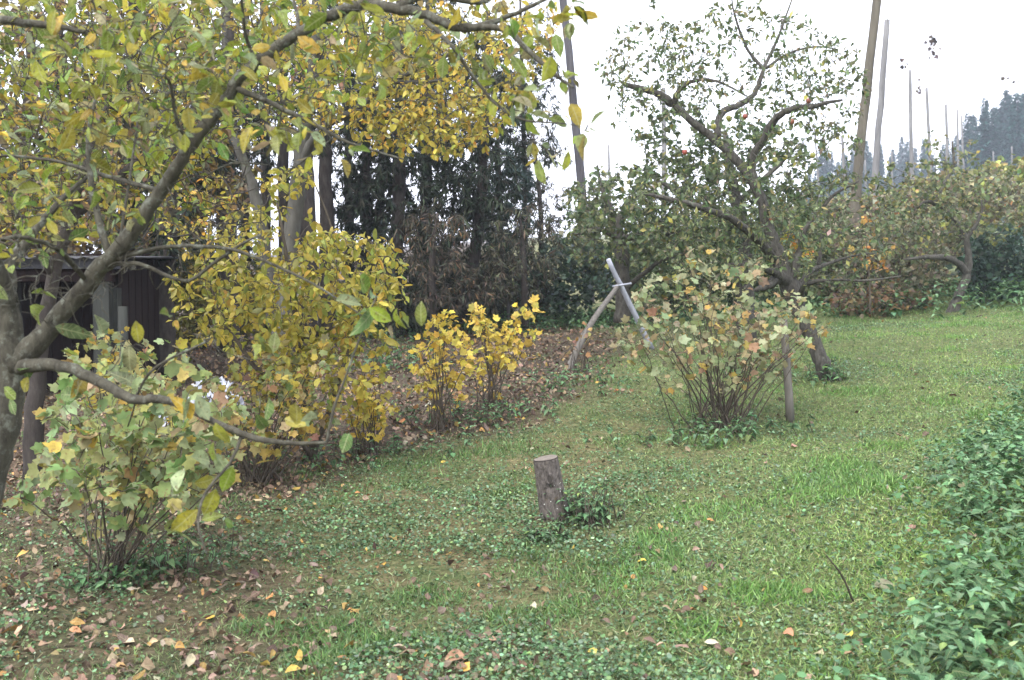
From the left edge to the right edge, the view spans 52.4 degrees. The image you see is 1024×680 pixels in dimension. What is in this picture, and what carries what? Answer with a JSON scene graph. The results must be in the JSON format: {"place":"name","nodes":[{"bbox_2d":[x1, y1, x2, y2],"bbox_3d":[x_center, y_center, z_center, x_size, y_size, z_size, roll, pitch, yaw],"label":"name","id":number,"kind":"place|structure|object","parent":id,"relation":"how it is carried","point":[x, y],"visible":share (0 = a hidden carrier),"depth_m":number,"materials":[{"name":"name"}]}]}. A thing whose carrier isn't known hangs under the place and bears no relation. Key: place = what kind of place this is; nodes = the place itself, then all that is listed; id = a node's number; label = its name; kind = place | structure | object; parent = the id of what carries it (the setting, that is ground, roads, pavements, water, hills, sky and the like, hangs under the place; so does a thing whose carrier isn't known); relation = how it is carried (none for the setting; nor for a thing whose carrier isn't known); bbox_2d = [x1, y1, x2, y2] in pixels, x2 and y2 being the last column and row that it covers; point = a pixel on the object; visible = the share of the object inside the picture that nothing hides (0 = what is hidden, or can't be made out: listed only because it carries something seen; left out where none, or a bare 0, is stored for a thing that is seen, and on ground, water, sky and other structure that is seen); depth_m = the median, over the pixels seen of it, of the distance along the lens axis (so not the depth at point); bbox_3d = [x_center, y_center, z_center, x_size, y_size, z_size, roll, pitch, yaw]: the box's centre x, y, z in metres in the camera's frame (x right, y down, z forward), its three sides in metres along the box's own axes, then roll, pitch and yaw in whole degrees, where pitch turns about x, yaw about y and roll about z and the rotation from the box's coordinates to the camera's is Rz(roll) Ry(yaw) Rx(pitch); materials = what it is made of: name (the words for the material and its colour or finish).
{"place":"outdoors","nodes":[
{"label":"outdoors","id":0,"kind":"place"},
{"bbox_2d":[0,231,1023,679],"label":"ground","id":1,"kind":"structure","parent":0,"point":[336,577],"depth_m":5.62,"materials":[{"name":"green plant"}]},
{"bbox_2d":[5,4,112,249],"bbox_3d":[-6.927,-2.906,15.877,1.833,5.814,2.856,-1,3,-27],"label":"conifer","id":2,"kind":"object","parent":1,"relation":"on","point":[56,85],"visible":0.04,"depth_m":15.61,"materials":[{"name":"green plant"}]},
{"bbox_2d":[2,253,181,401],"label":"garden shed","id":3,"kind":"structure","parent":1,"relation":"on","point":[136,292],"depth_m":11.83,"materials":[{"name":"grey wood"}]},
{"bbox_2d":[35,550,149,601],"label":"weed clump","id":4,"kind":"object","parent":1,"relation":"on","point":[81,576],"visible":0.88,"depth_m":4.79,"materials":[{"name":"green plant"}]},
{"bbox_2d":[118,306,127,384],"bbox_3d":[-3.927,0.232,10.520,0.108,1.142,0.110,0,2,0],"label":"fence post","id":5,"kind":"object","parent":1,"relation":"on","point":[122,317],"visible":0.34,"depth_m":10.46,"materials":[{"name":"grey wood"}]},
{"bbox_2d":[3,346,249,587],"bbox_3d":[-1.777,0.590,4.881,1.075,1.171,1.506,-1,2,-17],"label":"currant bush","id":6,"kind":"object","parent":1,"relation":"on","point":[137,459],"visible":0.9,"depth_m":4.64,"materials":[{"name":"green plant"}]},
{"bbox_2d":[81,1,180,248],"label":"conifer","id":7,"kind":"object","parent":1,"relation":"on","point":[126,124],"visible":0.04,"depth_m":14.67,"materials":[{"name":"green plant"}]},
{"bbox_2d":[0,0,262,253],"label":"beech tree","id":8,"kind":"object","parent":1,"relation":"on","point":[234,183],"visible":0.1,"depth_m":13.45,"materials":[{"name":"yellow plant"}]},
{"bbox_2d":[56,322,241,494],"bbox_3d":[-2.299,0.463,6.656,1.307,1.154,1.117,0,2,0],"label":"currant bush","id":9,"kind":"object","parent":1,"relation":"on","point":[180,343],"visible":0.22,"depth_m":6.42,"materials":[{"name":"green plant"}]},
{"bbox_2d":[102,525,236,586],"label":"weed clump","id":10,"kind":"object","parent":1,"relation":"on","point":[190,557],"visible":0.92,"depth_m":4.96,"materials":[{"name":"green plant"}]},
{"bbox_2d":[117,4,224,371],"bbox_3d":[-4.228,-2.070,12.611,1.536,4.948,1.711,0,2,0],"label":"conifer","id":11,"kind":"object","parent":1,"relation":"on","point":[167,330],"visible":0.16,"depth_m":12.37,"materials":[{"name":"green plant"}]},
{"bbox_2d":[0,0,354,479],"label":"plum tree","id":12,"kind":"object","parent":1,"relation":"on","point":[34,429],"visible":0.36,"depth_m":5.96,"materials":[{"name":"yellow plant"}]},
{"bbox_2d":[149,243,231,363],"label":"shrub","id":13,"kind":"object","parent":1,"relation":"on","point":[183,333],"visible":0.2,"depth_m":13.06,"materials":[{"name":"yellow plant"}]},
{"bbox_2d":[175,24,238,349],"bbox_3d":[-5.122,-2.896,16.904,1.483,6.556,2.574,-1,2,-17],"label":"conifer","id":14,"kind":"object","parent":1,"relation":"on","point":[203,346],"visible":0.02,"depth_m":16.80,"materials":[{"name":"green plant"}]},
{"bbox_2d":[187,376,244,422],"bbox_3d":[-2.690,0.548,9.438,0.578,0.462,0.448,0,2,0],"label":"white sheet","id":15,"kind":"object","parent":1,"relation":"on","point":[223,382],"visible":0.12,"depth_m":9.34,"materials":[{"name":"plastic"}]},
{"bbox_2d":[179,0,263,352],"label":"conifer","id":16,"kind":"object","parent":1,"relation":"on","point":[220,163],"visible":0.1,"depth_m":13.83,"materials":[{"name":"green plant"}]},
{"bbox_2d":[175,256,299,342],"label":"shrub","id":17,"kind":"object","parent":1,"relation":"on","point":[256,268],"visible":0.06,"depth_m":16.53,"materials":[{"name":"yellow plant"}]},
{"bbox_2d":[213,8,277,334],"bbox_3d":[-5.154,-3.518,19.859,1.373,7.504,2.554,0,2,-12],"label":"conifer","id":18,"kind":"object","parent":1,"relation":"on","point":[249,249],"visible":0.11,"depth_m":19.76,"materials":[{"name":"green plant"}]},
{"bbox_2d":[220,0,293,333],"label":"conifer","id":19,"kind":"object","parent":1,"relation":"on","point":[265,179],"visible":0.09,"depth_m":18.83,"materials":[{"name":"green plant"}]},
{"bbox_2d":[202,332,350,486],"bbox_3d":[-1.604,0.465,6.973,1.246,1.062,1.297,0,2,0],"label":"currant bush","id":20,"kind":"object","parent":1,"relation":"on","point":[294,391],"visible":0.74,"depth_m":6.81,"materials":[{"name":"yellow plant"}]},
{"bbox_2d":[245,22,315,273],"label":"conifer","id":21,"kind":"object","parent":1,"relation":"on","point":[284,156],"visible":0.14,"depth_m":17.83,"materials":[{"name":"green plant"}]},
{"bbox_2d":[162,165,411,459],"bbox_3d":[-1.606,-0.191,7.344,1.879,2.169,1.607,0,2,0],"label":"golden shrub","id":22,"kind":"object","parent":1,"relation":"on","point":[293,335],"visible":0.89,"depth_m":7.12,"materials":[{"name":"yellow plant"}]},
{"bbox_2d":[0,0,603,554],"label":"fruit tree","id":23,"kind":"object","parent":1,"relation":"on","point":[20,360],"visible":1,"depth_m":2.91,"materials":[{"name":"yellow plant"}]},
{"bbox_2d":[273,0,352,340],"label":"conifer","id":24,"kind":"object","parent":1,"relation":"on","point":[309,198],"visible":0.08,"depth_m":15.85,"materials":[{"name":"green plant"}]},
{"bbox_2d":[287,10,369,339],"bbox_3d":[-2.957,-3.080,16.878,1.489,6.191,2.292,0,2,-6],"label":"conifer","id":25,"kind":"object","parent":1,"relation":"on","point":[324,158],"visible":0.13,"depth_m":16.82,"materials":[{"name":"green plant"}]},
{"bbox_2d":[211,437,450,481],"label":"weed clump","id":26,"kind":"object","parent":1,"relation":"on","point":[333,461],"visible":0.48,"depth_m":7.32,"materials":[{"name":"green plant"}]},
{"bbox_2d":[316,31,377,324],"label":"conifer","id":27,"kind":"object","parent":1,"relation":"on","point":[335,186],"visible":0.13,"depth_m":19.81,"materials":[{"name":"green plant"}]},
{"bbox_2d":[138,0,562,371],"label":"yellow tree","id":28,"kind":"object","parent":1,"relation":"on","point":[408,114],"visible":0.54,"depth_m":10.29,"materials":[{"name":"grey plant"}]},
{"bbox_2d":[332,75,392,305],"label":"conifer","id":29,"kind":"object","parent":1,"relation":"on","point":[342,215],"visible":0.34,"depth_m":17.55,"materials":[{"name":"green plant"}]},
{"bbox_2d":[339,350,399,457],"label":"currant bush","id":30,"kind":"object","parent":1,"relation":"on","point":[368,409],"visible":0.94,"depth_m":7.71,"materials":[{"name":"yellow plant"}]},
{"bbox_2d":[344,40,413,326],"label":"conifer","id":31,"kind":"object","parent":1,"relation":"on","point":[355,214],"visible":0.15,"depth_m":18.51,"materials":[{"name":"green plant"}]},
{"bbox_2d":[340,0,455,337],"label":"conifer","id":32,"kind":"object","parent":1,"relation":"on","point":[395,207],"visible":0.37,"depth_m":16.54,"materials":[{"name":"green plant"}]},
{"bbox_2d":[350,329,453,374],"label":"weed clump","id":33,"kind":"object","parent":1,"relation":"on","point":[388,364],"visible":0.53,"depth_m":12.70,"materials":[{"name":"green plant"}]},
{"bbox_2d":[372,0,492,324],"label":"conifer","id":34,"kind":"object","parent":1,"relation":"on","point":[425,104],"visible":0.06,"depth_m":18.62,"materials":[{"name":"green plant"}]},
{"bbox_2d":[283,418,587,461],"bbox_3d":[-0.571,0.756,7.793,2.334,0.281,0.835,0,2,0],"label":"weed clump","id":35,"kind":"object","parent":1,"relation":"on","point":[394,437],"visible":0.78,"depth_m":7.81,"materials":[{"name":"green plant"}]},
{"bbox_2d":[406,309,476,431],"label":"currant bush","id":36,"kind":"object","parent":1,"relation":"on","point":[436,393],"visible":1,"depth_m":8.50,"materials":[{"name":"yellow plant"}]},
{"bbox_2d":[398,196,499,338],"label":"withered tree","id":37,"kind":"object","parent":1,"relation":"on","point":[431,269],"visible":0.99,"depth_m":15.34,"materials":[{"name":"brown plant"}]},
{"bbox_2d":[404,10,535,322],"bbox_3d":[-0.753,-2.800,16.892,2.347,5.105,2.356,0,2,0],"label":"conifer","id":38,"kind":"object","parent":1,"relation":"on","point":[480,206],"visible":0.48,"depth_m":16.57,"materials":[{"name":"green plant"}]},
{"bbox_2d":[390,391,559,429],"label":"weed clump","id":39,"kind":"object","parent":1,"relation":"on","point":[485,419],"visible":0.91,"depth_m":8.79,"materials":[{"name":"green plant"}]},
{"bbox_2d":[459,125,537,318],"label":"conifer","id":40,"kind":"object","parent":1,"relation":"on","point":[529,181],"visible":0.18,"depth_m":18.61,"materials":[{"name":"green plant"}]},
{"bbox_2d":[455,294,544,409],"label":"currant bush","id":41,"kind":"object","parent":1,"relation":"on","point":[491,358],"visible":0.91,"depth_m":9.14,"materials":[{"name":"yellow plant"}]},
{"bbox_2d":[0,300,1021,679],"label":"leaf litter","id":42,"kind":"object","parent":1,"relation":"on","point":[190,658],"visible":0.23,"depth_m":5.43,"materials":[{"name":"brown plant"}]},
{"bbox_2d":[0,454,1023,679],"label":"weeds","id":43,"kind":"object","parent":1,"relation":"on","point":[607,673],"visible":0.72,"depth_m":4.65,"materials":[{"name":"green plant"}]},
{"bbox_2d":[0,319,1023,679],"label":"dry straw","id":44,"kind":"object","parent":1,"relation":"on","point":[624,541],"visible":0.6,"depth_m":4.66,"materials":[{"name":"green plant"}]},
{"bbox_2d":[453,275,570,317],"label":"shrub","id":45,"kind":"object","parent":1,"relation":"on","point":[530,304],"visible":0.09,"depth_m":19.32,"materials":[{"name":"brown plant"}]},
{"bbox_2d":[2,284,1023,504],"bbox_3d":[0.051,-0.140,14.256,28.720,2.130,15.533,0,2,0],"label":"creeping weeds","id":46,"kind":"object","parent":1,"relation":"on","point":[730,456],"visible":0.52,"depth_m":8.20,"materials":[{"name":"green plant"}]},
{"bbox_2d":[460,202,567,328],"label":"withered tree","id":47,"kind":"object","parent":1,"relation":"on","point":[523,292],"visible":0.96,"depth_m":16.15,"materials":[{"name":"brown plant"}]},
{"bbox_2d":[495,0,563,264],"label":"conifer","id":48,"kind":"object","parent":1,"relation":"on","point":[547,163],"visible":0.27,"depth_m":20.61,"materials":[{"name":"green plant"}]},
{"bbox_2d":[503,117,574,313],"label":"withered tree","id":49,"kind":"object","parent":1,"relation":"on","point":[539,190],"visible":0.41,"depth_m":19.87,"materials":[{"name":"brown plant"}]},
{"bbox_2d":[512,517,577,545],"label":"weed clump","id":50,"kind":"object","parent":1,"relation":"on","point":[530,533],"visible":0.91,"depth_m":5.35,"materials":[{"name":"green plant"}]},
{"bbox_2d":[533,455,570,522],"bbox_3d":[0.229,0.842,5.715,0.225,0.418,0.195,0,2,0],"label":"tree stump","id":51,"kind":"object","parent":1,"relation":"on","point":[547,471],"visible":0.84,"depth_m":5.64,"materials":[{"name":"grey wood"}]},
{"bbox_2d":[519,227,614,325],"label":"shrub","id":52,"kind":"object","parent":1,"relation":"on","point":[560,297],"visible":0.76,"depth_m":17.32,"materials":[{"name":"green plant"}]},
{"bbox_2d":[559,0,594,304],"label":"hop pole","id":53,"kind":"object","parent":1,"relation":"on","point":[579,167],"visible":0.3,"depth_m":23.73,"materials":[{"name":"grey wood"}]},
{"bbox_2d":[565,321,593,372],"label":"shrub","id":54,"kind":"object","parent":1,"relation":"on","point":[586,353],"visible":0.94,"depth_m":11.18,"materials":[{"name":"brown plant"}]},
{"bbox_2d":[501,364,662,398],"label":"weed clump","id":55,"kind":"object","parent":1,"relation":"on","point":[564,375],"visible":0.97,"depth_m":10.02,"materials":[{"name":"green plant"}]},
{"bbox_2d":[544,470,648,535],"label":"weed clump","id":56,"kind":"object","parent":1,"relation":"on","point":[585,512],"visible":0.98,"depth_m":5.59,"materials":[{"name":"green plant"}]},
{"bbox_2d":[557,177,650,317],"bbox_3d":[1.789,-1.697,18.958,1.967,2.669,2.337,0,2,0],"label":"shrub","id":57,"kind":"object","parent":1,"relation":"on","point":[589,216],"visible":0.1,"depth_m":18.60,"materials":[{"name":"green plant"}]},
{"bbox_2d":[567,258,653,369],"bbox_3d":[1.143,-0.322,12.627,0.351,1.375,2.426,1,3,29],"label":"pole frame","id":58,"kind":"object","parent":1,"relation":"on","point":[603,305],"visible":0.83,"depth_m":12.98,"materials":[{"name":"grey wood"}]},
{"bbox_2d":[557,163,691,323],"bbox_3d":[1.670,-1.423,15.066,2.132,2.386,2.731,0,2,0],"label":"old apple tree","id":59,"kind":"object","parent":1,"relation":"on","point":[612,229],"visible":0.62,"depth_m":14.66,"materials":[{"name":"green plant"}]},
{"bbox_2d":[362,286,914,339],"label":"border weeds","id":60,"kind":"object","parent":1,"relation":"on","point":[579,319],"visible":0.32,"depth_m":17.17,"materials":[{"name":"green plant"}]},
{"bbox_2d":[660,87,666,283],"bbox_3d":[5.185,-5.182,35.824,0.271,6.943,0.214,0,2,0],"label":"hop pole","id":61,"kind":"object","parent":1,"relation":"on","point":[664,147],"visible":0.24,"depth_m":35.70,"materials":[{"name":"grey wood"}]},
{"bbox_2d":[614,214,718,316],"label":"shrub","id":62,"kind":"object","parent":1,"relation":"on","point":[660,295],"visible":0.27,"depth_m":17.50,"materials":[{"name":"green plant"}]},
{"bbox_2d":[603,403,815,455],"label":"weed clump","id":63,"kind":"object","parent":1,"relation":"on","point":[741,428],"visible":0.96,"depth_m":7.62,"materials":[{"name":"green plant"}]},
{"bbox_2d":[608,245,831,431],"bbox_3d":[1.601,0.002,7.975,1.796,1.469,1.507,0,2,0],"label":"currant bush","id":64,"kind":"object","parent":1,"relation":"on","point":[759,349],"visible":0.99,"depth_m":7.87,"materials":[{"name":"green plant"}]},
{"bbox_2d":[666,204,777,313],"bbox_3d":[3.726,-1.395,18.174,2.436,2.146,2.824,0,2,0],"label":"shrub","id":65,"kind":"object","parent":1,"relation":"on","point":[705,285],"visible":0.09,"depth_m":17.52,"materials":[{"name":"green plant"}]},
{"bbox_2d":[618,97,830,340],"bbox_3d":[2.919,-1.698,14.037,3.109,3.474,2.801,0,2,0],"label":"pear tree","id":66,"kind":"object","parent":1,"relation":"on","point":[701,141],"visible":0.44,"depth_m":13.62,"materials":[{"name":"green plant"}]},
{"bbox_2d":[593,0,905,380],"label":"apple tree","id":67,"kind":"object","parent":1,"relation":"on","point":[782,271],"visible":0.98,"depth_m":9.42,"materials":[{"name":"green plant"}]},
{"bbox_2d":[730,203,841,307],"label":"shrub","id":68,"kind":"object","parent":1,"relation":"on","point":[766,293],"visible":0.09,"depth_m":17.76,"materials":[{"name":"green plant"}]},
{"bbox_2d":[780,319,794,422],"bbox_3d":[2.152,0.259,8.146,0.077,0.838,0.136,-2,3,-41],"label":"wooden stake","id":69,"kind":"object","parent":1,"relation":"on","point":[789,401],"visible":0.56,"depth_m":8.11,"materials":[{"name":"grey wood"}]},
{"bbox_2d":[807,140,834,220],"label":"spruce","id":70,"kind":"object","parent":1,"relation":"on","point":[822,170],"visible":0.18,"depth_m":168.99,"materials":[{"name":"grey plant"}]},
{"bbox_2d":[792,356,853,386],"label":"weed clump","id":71,"kind":"object","parent":1,"relation":"on","point":[827,376],"visible":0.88,"depth_m":9.63,"materials":[{"name":"green plant"}]},
{"bbox_2d":[804,190,888,271],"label":"shrub","id":72,"kind":"object","parent":1,"relation":"on","point":[846,206],"visible":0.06,"depth_m":21.04,"materials":[{"name":"green plant"}]},
{"bbox_2d":[799,206,896,301],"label":"shrub","id":73,"kind":"object","parent":1,"relation":"on","point":[836,245],"visible":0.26,"depth_m":18.04,"materials":[{"name":"green plant"}]},
{"bbox_2d":[842,0,880,295],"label":"hop pole","id":74,"kind":"object","parent":1,"relation":"on","point":[869,64],"visible":0.57,"depth_m":18.78,"materials":[{"name":"brown wood"}]},
{"bbox_2d":[862,141,871,201],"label":"spruce","id":75,"kind":"object","parent":1,"relation":"on","point":[867,156],"visible":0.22,"depth_m":171.89,"materials":[{"name":"grey plant"}]},
{"bbox_2d":[848,216,894,313],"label":"orange sapling","id":76,"kind":"object","parent":1,"relation":"on","point":[865,220],"visible":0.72,"depth_m":15.43,"materials":[{"name":"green plant"}]},
{"bbox_2d":[821,278,939,318],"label":"shrub","id":77,"kind":"object","parent":1,"relation":"on","point":[850,301],"visible":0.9,"depth_m":16.22,"materials":[{"name":"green plant"}]},
{"bbox_2d":[871,19,889,269],"bbox_3d":[9.443,-4.718,26.835,0.528,7.018,0.204,0,2,0],"label":"hop pole","id":78,"kind":"object","parent":1,"relation":"on","point":[879,118],"visible":0.53,"depth_m":26.71,"materials":[{"name":"grey wood"}]},
{"bbox_2d":[860,188,931,274],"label":"shrub","id":79,"kind":"object","parent":1,"relation":"on","point":[876,201],"visible":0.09,"depth_m":20.82,"materials":[{"name":"green plant"}]},
{"bbox_2d":[842,207,953,301],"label":"shrub","id":80,"kind":"object","parent":1,"relation":"on","point":[931,276],"visible":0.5,"depth_m":17.46,"materials":[{"name":"green plant"}]},
{"bbox_2d":[774,364,1023,679],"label":"nettle undergrowth","id":81,"kind":"object","parent":1,"relation":"on","point":[885,654],"visible":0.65,"depth_m":4.48,"materials":[{"name":"green plant"}]},
{"bbox_2d":[895,136,905,192],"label":"spruce","id":82,"kind":"object","parent":1,"relation":"on","point":[900,154],"visible":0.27,"depth_m":198.34,"materials":[{"name":"grey plant"}]},
{"bbox_2d":[908,70,914,187],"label":"hop pole","id":83,"kind":"object","parent":1,"relation":"on","point":[911,154],"visible":0.58,"depth_m":44.60,"materials":[{"name":"grey wood"}]},
{"bbox_2d":[915,138,928,184],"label":"spruce","id":84,"kind":"object","parent":1,"relation":"on","point":[923,156],"visible":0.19,"depth_m":170.23,"materials":[{"name":"grey plant"}]},
{"bbox_2d":[925,88,932,175],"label":"hop pole","id":85,"kind":"object","parent":1,"relation":"on","point":[927,116],"visible":0.4,"depth_m":49.57,"materials":[{"name":"grey wood"}]},
{"bbox_2d":[857,367,1023,679],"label":"nettle patch","id":86,"kind":"object","parent":1,"relation":"on","point":[950,659],"visible":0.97,"depth_m":4.01,"materials":[{"name":"green plant"}]},
{"bbox_2d":[896,169,989,273],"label":"shrub","id":87,"kind":"object","parent":1,"relation":"on","point":[915,181],"visible":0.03,"depth_m":26.65,"materials":[{"name":"green plant"}]},
{"bbox_2d":[900,176,987,282],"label":"shrub","id":88,"kind":"object","parent":1,"relation":"on","point":[926,205],"visible":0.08,"depth_m":20.89,"materials":[{"name":"green plant"}]},
{"bbox_2d":[866,129,1023,312],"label":"apple tree","id":89,"kind":"object","parent":1,"relation":"on","point":[951,215],"visible":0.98,"depth_m":15.58,"materials":[{"name":"green plant"}]},
{"bbox_2d":[898,198,992,295],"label":"shrub","id":90,"kind":"object","parent":1,"relation":"on","point":[958,249],"visible":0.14,"depth_m":18.96,"materials":[{"name":"green plant"}]},
{"bbox_2d":[953,112,978,178],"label":"spruce","id":91,"kind":"object","parent":1,"relation":"on","point":[968,130],"visible":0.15,"depth_m":134.47,"materials":[{"name":"grey plant"}]},
{"bbox_2d":[944,168,1023,254],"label":"shrub","id":92,"kind":"object","parent":1,"relation":"on","point":[969,185],"visible":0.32,"depth_m":21.05,"materials":[{"name":"green plant"}]},
{"bbox_2d":[945,216,1023,305],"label":"shrub","id":93,"kind":"object","parent":1,"relation":"on","point":[992,263],"visible":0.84,"depth_m":16.53,"materials":[{"name":"green plant"}]},
{"bbox_2d":[970,107,998,178],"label":"spruce","id":94,"kind":"object","parent":1,"relation":"on","point":[985,153],"visible":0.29,"depth_m":121.86,"materials":[{"name":"grey plant"}]},
{"bbox_2d":[968,96,1000,177],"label":"spruce","id":95,"kind":"object","parent":1,"relation":"on","point":[986,103],"visible":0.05,"depth_m":124.35,"materials":[{"name":"grey plant"}]},
{"bbox_2d":[989,106,1003,162],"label":"spruce","id":96,"kind":"object","parent":1,"relation":"on","point":[994,122],"visible":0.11,"depth_m":124.32,"materials":[{"name":"grey plant"}]},
{"bbox_2d":[970,153,1023,264],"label":"shrub","id":97,"kind":"object","parent":1,"relation":"on","point":[1018,160],"visible":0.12,"depth_m":24.62,"materials":[{"name":"green plant"}]},
{"bbox_2d":[996,89,1010,147],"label":"spruce","id":98,"kind":"object","parent":1,"relation":"on","point":[1002,104],"visible":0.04,"depth_m":141.88,"materials":[{"name":"grey plant"}]},
{"bbox_2d":[1000,95,1012,153],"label":"spruce","id":99,"kind":"object","parent":1,"relation":"on","point":[1007,107],"visible":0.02,"depth_m":138.28,"materials":[{"name":"grey plant"}]},
{"bbox_2d":[1000,93,1023,175],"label":"spruce","id":100,"kind":"object","parent":1,"relation":"on","point":[1015,136],"visible":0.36,"depth_m":120.77,"materials":[{"name":"grey plant"}]},
{"bbox_2d":[0,0,1023,254],"label":"sky","id":101,"kind":"structure","parent":0,"point":[969,67],"materials":[{"name":"white"}]},
{"bbox_2d":[881,269,1023,318],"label":"nettle bank","id":102,"kind":"structure","parent":0,"point":[989,292],"depth_m":15.93,"materials":[{"name":"green plant"}]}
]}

